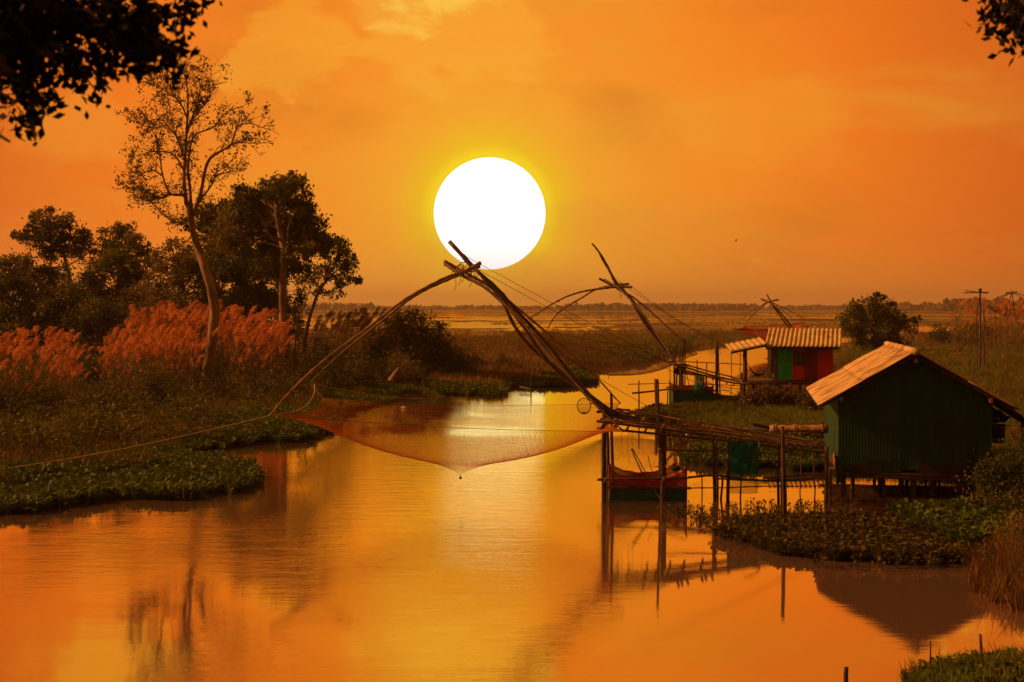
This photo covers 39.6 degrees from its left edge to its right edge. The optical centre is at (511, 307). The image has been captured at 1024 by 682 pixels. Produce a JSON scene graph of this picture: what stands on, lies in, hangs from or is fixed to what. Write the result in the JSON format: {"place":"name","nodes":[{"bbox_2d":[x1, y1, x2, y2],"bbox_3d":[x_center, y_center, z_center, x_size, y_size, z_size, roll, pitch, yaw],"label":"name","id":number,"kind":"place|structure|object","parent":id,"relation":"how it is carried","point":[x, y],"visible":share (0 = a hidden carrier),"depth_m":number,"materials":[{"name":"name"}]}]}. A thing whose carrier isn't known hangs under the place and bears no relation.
{"place":"outdoors","nodes":[
{"label":"outdoors","id":0,"kind":"place"},
{"bbox_2d":[276,323,317,365],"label":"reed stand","id":1,"kind":"object","parent":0,"point":[292,334],"visible":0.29,"depth_m":93.88,"materials":[{"name":"brown plant"}]},
{"bbox_2d":[291,301,380,306],"bbox_3d":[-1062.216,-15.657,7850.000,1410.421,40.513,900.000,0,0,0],"label":"hill","id":2,"kind":"structure","parent":0,"point":[311,302],"depth_m":7679.26,"materials":[{"name":"brown"}]},
{"bbox_2d":[0,312,1023,681],"bbox_3d":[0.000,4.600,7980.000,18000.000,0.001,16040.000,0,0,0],"label":"water","id":3,"kind":"structure","parent":0,"point":[330,556],"depth_m":24.22,"materials":[{"name":"orange liquid"}]},
{"bbox_2d":[0,441,267,514],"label":"water hyacinth","id":4,"kind":"object","parent":3,"relation":"on","point":[198,474],"visible":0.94,"depth_m":35.89,"materials":[{"name":"green plant"}]},
{"bbox_2d":[188,429,324,500],"bbox_3d":[-7.804,4.476,39.504,4.828,0.316,22.805,0,0,17],"label":"floating weed","id":5,"kind":"object","parent":3,"relation":"on","point":[231,489],"visible":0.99,"depth_m":34.62,"materials":[{"name":"green plant"}]},
{"bbox_2d":[180,400,343,451],"bbox_3d":[-9.100,4.310,53.397,5.447,0.657,17.285,0,0,0],"label":"water hyacinth","id":6,"kind":"object","parent":3,"relation":"on","point":[288,432],"visible":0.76,"depth_m":49.54,"materials":[{"name":"green plant"}]},
{"bbox_2d":[296,381,424,416],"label":"water hyacinth","id":7,"kind":"object","parent":3,"relation":"on","point":[413,389],"visible":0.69,"depth_m":68.32,"materials":[{"name":"green plant"}]},
{"bbox_2d":[464,381,509,396],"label":"floating weed","id":8,"kind":"object","parent":3,"relation":"on","point":[492,390],"visible":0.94,"depth_m":73.96,"materials":[{"name":"green plant"}]},
{"bbox_2d":[420,364,600,395],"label":"water hyacinth","id":9,"kind":"object","parent":3,"relation":"on","point":[552,378],"visible":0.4,"depth_m":81.85,"materials":[{"name":"green plant"}]},
{"bbox_2d":[606,455,690,500],"bbox_3d":[3.210,4.393,34.634,2.094,1.415,1.607,0,0,0],"label":"boat","id":10,"kind":"object","parent":3,"relation":"on","point":[638,490],"visible":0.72,"depth_m":33.89,"materials":[{"name":"brown wood"}]},
{"bbox_2d":[654,379,656,407],"bbox_3d":[6.089,4.003,59.840,0.214,1.999,0.184,0,0,0],"label":"stake","id":11,"kind":"object","parent":3,"relation":"in","point":[655,386],"visible":0.36,"depth_m":59.76,"materials":[{"name":"brown wood"}]},
{"bbox_2d":[666,418,714,444],"bbox_3d":[6.214,4.446,50.856,2.220,0.368,8.604,0,0,7],"label":"floating weed","id":12,"kind":"object","parent":3,"relation":"on","point":[669,439],"visible":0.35,"depth_m":48.11,"materials":[{"name":"green plant"}]},
{"bbox_2d":[666,381,715,403],"bbox_3d":[8.096,4.224,64.684,2.039,1.752,2.307,0,0,0],"label":"fish cage","id":13,"kind":"object","parent":3,"relation":"on","point":[691,394],"visible":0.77,"depth_m":63.59,"materials":[{"name":"green wood"}]},
{"bbox_2d":[632,397,752,423],"bbox_3d":[8.472,4.336,61.208,6.834,0.594,10.542,0,0,0],"label":"water hyacinth","id":14,"kind":"object","parent":3,"relation":"on","point":[676,406],"visible":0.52,"depth_m":58.58,"materials":[{"name":"green plant"}]},
{"bbox_2d":[669,338,745,402],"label":"bamboo walkway","id":15,"kind":"structure","parent":3,"relation":"on","point":[681,372],"depth_m":64.18,"materials":[{"name":"wood"},{"name":"brown wood"},{"name":"bamboo"}]},
{"bbox_2d":[513,243,741,377],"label":"lift net","id":16,"kind":"object","parent":15,"relation":"attached to","point":[620,287],"visible":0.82,"depth_m":65.94,"materials":[{"name":"brown fabric"}]},
{"bbox_2d":[632,388,672,393],"bbox_3d":[6.324,3.763,64.000,1.857,0.289,0.101,0,0,0],"label":"rail pole","id":17,"kind":"object","parent":15,"relation":"attached to","point":[650,391],"visible":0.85,"depth_m":63.97,"materials":[{"name":"brown wood"}]},
{"bbox_2d":[693,375,705,389],"bbox_3d":[8.369,3.421,63.499,0.548,0.826,0.268,0,0,0],"label":"hanging net","id":18,"kind":"object","parent":15,"relation":"hanging from","point":[702,383],"visible":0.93,"depth_m":63.42,"materials":[{"name":"green fabric"}]},
{"bbox_2d":[596,379,847,505],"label":"bamboo walkway","id":19,"kind":"structure","parent":3,"relation":"on","point":[662,434],"depth_m":33.66,"materials":[{"name":"brown wood"}]},
{"bbox_2d":[3,240,810,478],"bbox_3d":[-1.192,1.375,38.943,19.096,5.962,18.344,0,0,37],"label":"lift net","id":20,"kind":"object","parent":19,"relation":"attached to","point":[501,297],"visible":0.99,"depth_m":33.75,"materials":[{"name":"brown fabric"}]},
{"bbox_2d":[577,398,597,413],"bbox_3d":[1.778,2.324,33.409,0.513,0.391,0.136,0,0,0],"label":"landing net","id":21,"kind":"object","parent":20,"relation":"hanging from","point":[583,412],"visible":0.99,"depth_m":33.42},
{"bbox_2d":[607,412,639,418],"bbox_3d":[2.641,2.626,33.900,0.817,0.295,0.180,0,0,0],"label":"timber log","id":22,"kind":"object","parent":19,"relation":"on","point":[620,414],"visible":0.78,"depth_m":33.83,"materials":[{"name":"brown wood"}]},
{"bbox_2d":[728,440,760,493],"bbox_3d":[5.422,3.725,33.299,0.780,1.246,0.264,0,0,0],"label":"hanging net","id":23,"kind":"object","parent":19,"relation":"hanging from","point":[738,485],"visible":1,"depth_m":33.23,"materials":[{"name":"green fabric"}]},
{"bbox_2d":[676,432,832,471],"bbox_3d":[7.447,4.340,43.210,4.756,0.593,6.769,0,0,12],"label":"water hyacinth","id":24,"kind":"object","parent":3,"relation":"on","point":[768,456],"visible":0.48,"depth_m":41.71,"materials":[{"name":"green plant"}]},
{"bbox_2d":[659,497,868,527],"bbox_3d":[5.617,4.519,31.735,5.349,0.205,3.166,0,0,-16],"label":"floating weed","id":25,"kind":"object","parent":3,"relation":"on","point":[703,517],"visible":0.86,"depth_m":31.85,"materials":[{"name":"green plant"}]},
{"bbox_2d":[781,426,786,515],"bbox_3d":[5.794,3.767,30.306,0.144,2.469,0.103,0,0,0],"label":"stake","id":26,"kind":"object","parent":3,"relation":"in","point":[784,508],"visible":0.75,"depth_m":30.27,"materials":[{"name":"brown wood"}]},
{"bbox_2d":[844,667,848,681],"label":"stake","id":27,"kind":"object","parent":3,"relation":"in","point":[846,674],"visible":1,"depth_m":17.29,"materials":[{"name":"brown wood"}]},
{"bbox_2d":[715,510,983,570],"bbox_3d":[5.525,4.482,27.491,3.041,0.296,7.770,0,0,-34],"label":"floating weed","id":28,"kind":"object","parent":3,"relation":"on","point":[928,559],"visible":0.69,"depth_m":25.24,"materials":[{"name":"green plant"}]},
{"bbox_2d":[706,508,1017,564],"bbox_3d":[7.328,4.426,29.335,5.967,0.410,7.988,0,0,19],"label":"water hyacinth","id":29,"kind":"object","parent":3,"relation":"on","point":[829,534],"visible":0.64,"depth_m":27.18,"materials":[{"name":"green plant"}]},
{"bbox_2d":[885,495,1019,545],"bbox_3d":[9.084,4.402,29.239,2.555,0.494,5.965,0,0,9],"label":"water hyacinth","id":30,"kind":"object","parent":3,"relation":"on","point":[956,519],"visible":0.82,"depth_m":28.84,"materials":[{"name":"green plant"}]},
{"bbox_2d":[0,309,1023,678],"bbox_3d":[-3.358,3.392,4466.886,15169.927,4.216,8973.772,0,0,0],"label":"ground","id":31,"kind":"structure","parent":0,"point":[926,317],"depth_m":399.77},
{"bbox_2d":[0,377,70,417],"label":"bush","id":32,"kind":"object","parent":31,"relation":"on","point":[29,397],"visible":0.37,"depth_m":54.22,"materials":[{"name":"green plant"}]},
{"bbox_2d":[0,325,92,415],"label":"reed stand","id":33,"kind":"object","parent":31,"relation":"on","point":[47,353],"visible":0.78,"depth_m":56.59,"materials":[{"name":"brown plant"}]},
{"bbox_2d":[0,247,98,369],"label":"spreading tree","id":34,"kind":"object","parent":31,"relation":"on","point":[24,279],"visible":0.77,"depth_m":84.58,"materials":[{"name":"green plant"}]},
{"bbox_2d":[9,205,97,342],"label":"round crowned tree","id":35,"kind":"object","parent":31,"relation":"on","point":[55,237],"visible":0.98,"depth_m":97.72,"materials":[{"name":"green plant"}]},
{"bbox_2d":[10,347,126,389],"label":"bush","id":36,"kind":"object","parent":31,"relation":"on","point":[86,362],"visible":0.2,"depth_m":69.49,"materials":[{"name":"green plant"}]},
{"bbox_2d":[53,284,162,366],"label":"shaded tree","id":37,"kind":"object","parent":31,"relation":"on","point":[95,322],"visible":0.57,"depth_m":82.07,"materials":[{"name":"green plant"}]},
{"bbox_2d":[0,0,222,146],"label":"overhanging tree","id":38,"kind":"object","parent":31,"relation":"on","point":[30,40],"visible":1,"depth_m":5.90,"materials":[{"name":"green plant"}]},
{"bbox_2d":[62,220,161,330],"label":"pointed tree","id":39,"kind":"object","parent":31,"relation":"on","point":[111,262],"visible":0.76,"depth_m":94.62,"materials":[{"name":"green plant"}]},
{"bbox_2d":[91,357,187,406],"bbox_3d":[-16.065,3.720,61.803,4.525,3.121,4.026,0,0,0],"label":"bush","id":40,"kind":"object","parent":31,"relation":"on","point":[153,386],"visible":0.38,"depth_m":61.41,"materials":[{"name":"green plant"}]},
{"bbox_2d":[94,324,220,396],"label":"reed stand","id":41,"kind":"object","parent":31,"relation":"on","point":[164,345],"visible":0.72,"depth_m":66.91,"materials":[{"name":"brown plant"}]},
{"bbox_2d":[150,376,203,408],"bbox_3d":[-14.009,4.180,60.256,2.768,2.589,2.750,0,0,0],"label":"bush","id":42,"kind":"object","parent":31,"relation":"on","point":[181,387],"visible":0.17,"depth_m":60.15,"materials":[{"name":"green plant"}]},
{"bbox_2d":[134,236,227,370],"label":"olive tree","id":43,"kind":"object","parent":31,"relation":"on","point":[183,266],"visible":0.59,"depth_m":87.51,"materials":[{"name":"green plant"}]},
{"bbox_2d":[149,361,214,391],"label":"bush","id":44,"kind":"object","parent":31,"relation":"on","point":[191,374],"visible":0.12,"depth_m":69.06,"materials":[{"name":"green plant"}]},
{"bbox_2d":[80,299,302,379],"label":"reed stand","id":45,"kind":"object","parent":31,"relation":"on","point":[194,319],"visible":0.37,"depth_m":77.99,"materials":[{"name":"brown plant"}]},
{"bbox_2d":[111,54,277,389],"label":"tall tree","id":46,"kind":"object","parent":31,"relation":"on","point":[214,317],"visible":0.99,"depth_m":71.81,"materials":[{"name":"brown plant"}]},
{"bbox_2d":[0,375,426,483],"bbox_3d":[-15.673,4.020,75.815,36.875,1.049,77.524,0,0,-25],"label":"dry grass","id":47,"kind":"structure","parent":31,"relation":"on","point":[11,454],"depth_m":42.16,"materials":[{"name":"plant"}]},
{"bbox_2d":[0,338,433,387],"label":"undergrowth","id":48,"kind":"object","parent":31,"relation":"on","point":[224,364],"visible":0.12,"depth_m":78.15,"materials":[{"name":"green plant"}]},
{"bbox_2d":[0,375,452,483],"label":"bank grass","id":49,"kind":"structure","parent":31,"relation":"on","point":[216,408],"depth_m":49.81,"materials":[{"name":"green plant"}]},
{"bbox_2d":[0,347,462,459],"bbox_3d":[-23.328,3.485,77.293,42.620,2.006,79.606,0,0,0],"label":"undergrowth","id":50,"kind":"object","parent":31,"relation":"on","point":[13,440],"visible":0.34,"depth_m":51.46,"materials":[{"name":"green plant"}]},
{"bbox_2d":[176,193,312,344],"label":"dark tree","id":51,"kind":"object","parent":31,"relation":"on","point":[246,293],"visible":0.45,"depth_m":99.11,"materials":[{"name":"green plant"}]},
{"bbox_2d":[219,319,294,387],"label":"reed stand","id":52,"kind":"object","parent":31,"relation":"on","point":[266,351],"visible":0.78,"depth_m":72.29,"materials":[{"name":"brown plant"}]},
{"bbox_2d":[214,359,312,397],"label":"bush","id":53,"kind":"object","parent":31,"relation":"on","point":[249,382],"visible":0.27,"depth_m":67.52,"materials":[{"name":"green plant"}]},
{"bbox_2d":[200,170,348,370],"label":"eucalyptus tree","id":54,"kind":"object","parent":31,"relation":"on","point":[263,214],"visible":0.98,"depth_m":83.53,"materials":[{"name":"green plant"}]},
{"bbox_2d":[270,369,339,400],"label":"bush","id":55,"kind":"object","parent":31,"relation":"on","point":[321,390],"visible":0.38,"depth_m":65.55,"materials":[{"name":"green plant"}]},
{"bbox_2d":[285,324,360,380],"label":"bush","id":56,"kind":"object","parent":31,"relation":"on","point":[325,347],"visible":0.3,"depth_m":79.65,"materials":[{"name":"green plant"}]},
{"bbox_2d":[294,234,363,360],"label":"leaning tree","id":57,"kind":"object","parent":31,"relation":"on","point":[346,265],"visible":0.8,"depth_m":92.76,"materials":[{"name":"green plant"}]},
{"bbox_2d":[302,351,390,389],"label":"bush","id":58,"kind":"object","parent":31,"relation":"on","point":[353,376],"visible":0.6,"depth_m":73.76,"materials":[{"name":"green plant"}]},
{"bbox_2d":[322,333,374,379],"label":"bush","id":59,"kind":"object","parent":31,"relation":"on","point":[354,352],"visible":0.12,"depth_m":79.75,"materials":[{"name":"green plant"}]},
{"bbox_2d":[305,307,410,363],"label":"reed stand","id":60,"kind":"object","parent":31,"relation":"on","point":[345,326],"visible":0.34,"depth_m":88.79,"materials":[{"name":"brown plant"}]},
{"bbox_2d":[341,324,405,378],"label":"bush","id":61,"kind":"object","parent":31,"relation":"on","point":[377,348],"visible":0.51,"depth_m":85.44,"materials":[{"name":"green plant"}]},
{"bbox_2d":[387,367,400,383],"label":"broken stump","id":62,"kind":"object","parent":31,"relation":"on","point":[392,378],"visible":0.99,"depth_m":75.53,"materials":[{"name":"brown wood"}]},
{"bbox_2d":[358,342,436,386],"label":"bush","id":63,"kind":"object","parent":31,"relation":"on","point":[392,368],"visible":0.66,"depth_m":78.63,"materials":[{"name":"green plant"}]},
{"bbox_2d":[383,338,451,374],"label":"bush","id":64,"kind":"object","parent":31,"relation":"on","point":[423,354],"visible":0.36,"depth_m":84.97,"materials":[{"name":"green plant"}]},
{"bbox_2d":[377,306,465,369],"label":"bush","id":65,"kind":"object","parent":31,"relation":"on","point":[410,334],"visible":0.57,"depth_m":87.66,"materials":[{"name":"green plant"}]},
{"bbox_2d":[421,330,475,374],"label":"bush","id":66,"kind":"object","parent":31,"relation":"on","point":[444,353],"visible":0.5,"depth_m":86.34,"materials":[{"name":"green plant"}]},
{"bbox_2d":[420,340,485,373],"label":"bush","id":67,"kind":"object","parent":31,"relation":"on","point":[454,359],"visible":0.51,"depth_m":85.36,"materials":[{"name":"green plant"}]},
{"bbox_2d":[461,352,489,364],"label":"bush","id":68,"kind":"object","parent":31,"relation":"on","point":[475,357],"visible":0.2,"depth_m":99.60,"materials":[{"name":"green plant"}]},
{"bbox_2d":[489,349,517,366],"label":"bush","id":69,"kind":"object","parent":31,"relation":"on","point":[502,361],"visible":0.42,"depth_m":95.43,"materials":[{"name":"green plant"}]},
{"bbox_2d":[6,314,1023,339],"bbox_3d":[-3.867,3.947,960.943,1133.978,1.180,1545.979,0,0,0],"label":"marsh growth","id":70,"kind":"object","parent":31,"relation":"on","point":[911,336],"visible":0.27,"depth_m":235.36,"materials":[{"name":"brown plant"}]},
{"bbox_2d":[14,296,1023,311],"bbox_3d":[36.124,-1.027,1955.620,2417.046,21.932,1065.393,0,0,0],"label":"distant wood","id":71,"kind":"object","parent":31,"relation":"on","point":[947,305],"visible":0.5,"depth_m":1822.08,"materials":[{"name":"brown plant"}]},
{"bbox_2d":[37,310,1022,339],"bbox_3d":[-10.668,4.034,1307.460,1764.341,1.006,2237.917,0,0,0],"label":"marsh growth","id":72,"kind":"object","parent":31,"relation":"on","point":[599,330],"visible":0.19,"depth_m":252.66,"materials":[{"name":"plant"}]},
{"bbox_2d":[297,328,767,383],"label":"marsh grass","id":73,"kind":"structure","parent":31,"relation":"on","point":[524,369],"depth_m":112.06,"materials":[{"name":"brown plant"}]},
{"bbox_2d":[643,389,823,438],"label":"bank grass","id":74,"kind":"structure","parent":31,"relation":"on","point":[788,411],"depth_m":55.32,"materials":[{"name":"green plant"}]},
{"bbox_2d":[733,294,805,338],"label":"lift net","id":75,"kind":"object","parent":31,"relation":"on","point":[748,330],"visible":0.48,"depth_m":149.97,"materials":[{"name":"brown wood"}]},
{"bbox_2d":[739,378,800,407],"bbox_3d":[10.992,4.017,59.975,3.225,2.060,1.912,0,0,-15],"label":"bush","id":76,"kind":"object","parent":31,"relation":"on","point":[773,396],"visible":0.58,"depth_m":59.74,"materials":[{"name":"green plant"}]},
{"bbox_2d":[725,327,841,399],"bbox_3d":[12.216,2.857,62.904,5.553,3.890,3.611,0,0,0],"label":"striped hut","id":77,"kind":"object","parent":31,"relation":"on","point":[796,356],"visible":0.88,"depth_m":62.00,"materials":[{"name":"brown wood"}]},
{"bbox_2d":[794,352,803,365],"bbox_3d":[12.520,2.244,61.998,0.442,0.581,0.063,0,0,0],"label":"window","id":78,"kind":"structure","parent":77,"relation":"in","point":[798,356],"depth_m":62.02,"materials":[{"name":"brown wood"}]},
{"bbox_2d":[789,420,823,439],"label":"bush","id":79,"kind":"object","parent":31,"relation":"on","point":[817,435],"visible":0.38,"depth_m":45.89,"materials":[{"name":"green plant"}]},
{"bbox_2d":[794,387,822,412],"bbox_3d":[11.965,3.959,56.969,1.451,1.547,1.150,0,0,34],"label":"bush","id":80,"kind":"object","parent":31,"relation":"on","point":[807,400],"visible":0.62,"depth_m":56.88,"materials":[{"name":"green plant"}]},
{"bbox_2d":[835,291,922,350],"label":"round bushy tree","id":81,"kind":"object","parent":31,"relation":"on","point":[884,325],"visible":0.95,"depth_m":139.67,"materials":[{"name":"green plant"}]},
{"bbox_2d":[806,341,1023,496],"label":"green hut","id":82,"kind":"object","parent":31,"relation":"on","point":[899,412],"visible":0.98,"depth_m":34.25,"materials":[{"name":"painted wood planks"},{"name":"wood"},{"name":"corrugated metal"}]},
{"bbox_2d":[667,427,827,432],"bbox_3d":[6.135,3.217,37.274,4.271,0.212,0.274,0,0,22],"label":"long log","id":83,"kind":"object","parent":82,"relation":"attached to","point":[758,429],"visible":0.33,"depth_m":37.16,"materials":[{"name":"brown wood"}]},
{"bbox_2d":[738,415,827,432],"bbox_3d":[6.938,2.990,36.348,2.293,0.439,0.224,0,0,23],"label":"bamboo roll","id":84,"kind":"object","parent":83,"relation":"on","point":[793,428],"visible":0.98,"depth_m":36.20,"materials":[{"name":"wood"}]},
{"bbox_2d":[992,424,1005,442],"bbox_3d":[12.312,3.193,36.000,0.388,0.474,0.388,0,0,0],"label":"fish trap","id":85,"kind":"object","parent":82,"relation":"hanging from","point":[998,431],"visible":0.84,"depth_m":35.87,"materials":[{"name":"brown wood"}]},
{"bbox_2d":[992,406,1010,423],"bbox_3d":[12.170,2.664,35.625,0.582,0.532,0.267,0,0,0],"label":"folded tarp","id":86,"kind":"object","parent":82,"relation":"hanging from","point":[1000,415],"visible":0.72,"depth_m":35.60,"materials":[{"name":"black fabric"}]},
{"bbox_2d":[923,321,958,344],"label":"bush","id":87,"kind":"object","parent":31,"relation":"on","point":[942,336],"visible":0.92,"depth_m":164.86,"materials":[{"name":"green plant"}]},
{"bbox_2d":[897,640,1023,681],"bbox_3d":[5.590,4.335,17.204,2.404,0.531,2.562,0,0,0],"label":"bank grass","id":88,"kind":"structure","parent":31,"relation":"on","point":[983,658],"depth_m":17.08,"materials":[{"name":"green plant"}]},
{"bbox_2d":[964,289,988,368],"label":"antenna mast","id":89,"kind":"object","parent":31,"relation":"on","point":[979,306],"visible":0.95,"depth_m":95.03,"materials":[{"name":"brown wood"}]},
{"bbox_2d":[949,317,1005,344],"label":"bush","id":90,"kind":"object","parent":31,"relation":"on","point":[977,328],"visible":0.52,"depth_m":164.70,"materials":[{"name":"green plant"}]},
{"bbox_2d":[979,634,982,655],"bbox_3d":[5.889,4.545,17.801,0.093,0.911,0.042,0,0,0],"label":"stake","id":91,"kind":"object","parent":31,"relation":"on","point":[980,641],"visible":0.44,"depth_m":17.79,"materials":[{"name":"brown wood"}]},
{"bbox_2d":[983,307,984,366],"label":"crooked pole","id":92,"kind":"object","parent":31,"relation":"on","point":[983,339],"visible":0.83,"depth_m":96.55,"materials":[{"name":"brown wood"}]},
{"bbox_2d":[947,411,1023,521],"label":"bush","id":93,"kind":"object","parent":31,"relation":"on","point":[1002,481],"visible":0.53,"depth_m":30.45,"materials":[{"name":"green plant"}]},
{"bbox_2d":[948,296,1023,350],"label":"reed stand","id":94,"kind":"object","parent":31,"relation":"on","point":[1004,329],"visible":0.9,"depth_m":149.57,"materials":[{"name":"plant"}]},
{"bbox_2d":[960,501,1023,613],"bbox_3d":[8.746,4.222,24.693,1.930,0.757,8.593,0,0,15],"label":"waterside reeds","id":95,"kind":"object","parent":31,"relation":"on","point":[1014,600],"visible":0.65,"depth_m":22.89,"materials":[{"name":"brown plant"}]},
{"bbox_2d":[962,0,1023,66],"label":"overhanging tree","id":96,"kind":"object","parent":31,"relation":"on","point":[1013,20],"visible":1,"depth_m":6.39,"materials":[{"name":"green plant"}]},
{"bbox_2d":[966,463,1023,590],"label":"undergrowth","id":97,"kind":"object","parent":31,"relation":"on","point":[1009,552],"visible":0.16,"depth_m":23.71,"materials":[{"name":"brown plant"}]},
{"bbox_2d":[972,476,1023,544],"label":"bush","id":98,"kind":"object","parent":31,"relation":"on","point":[1011,528],"visible":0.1,"depth_m":26.56,"materials":[{"name":"green plant"}]},
{"bbox_2d":[986,291,1023,316],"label":"lift net","id":99,"kind":"object","parent":31,"relation":"on","point":[1007,293],"visible":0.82,"depth_m":147.80,"materials":[{"name":"brown wood"}]},
{"bbox_2d":[0,0,1023,307],"label":"sky","id":100,"kind":"structure","parent":0,"point":[847,149],"materials":[{"name":"orange"}]},
{"bbox_2d":[434,157,544,268],"bbox_3d":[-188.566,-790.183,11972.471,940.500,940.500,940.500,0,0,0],"label":"setting sun","id":101,"kind":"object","parent":100,"relation":"in","point":[489,212],"visible":0.94,"depth_m":11628.29,"materials":[{"name":"white"}]},
{"bbox_2d":[733,358,854,397],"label":"dry grass","id":102,"kind":"structure","parent":0,"point":[764,375],"depth_m":76.77,"materials":[{"name":"plant"}]},
{"bbox_2d":[823,336,1023,473],"bbox_3d":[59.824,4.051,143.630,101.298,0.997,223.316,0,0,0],"label":"bank grass","id":103,"kind":"structure","parent":0,"point":[1016,402],"depth_m":91.69,"materials":[{"name":"green plant"}]},
{"bbox_2d":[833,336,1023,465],"bbox_3d":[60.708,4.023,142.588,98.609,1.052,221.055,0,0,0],"label":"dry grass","id":104,"kind":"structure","parent":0,"point":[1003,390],"depth_m":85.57,"materials":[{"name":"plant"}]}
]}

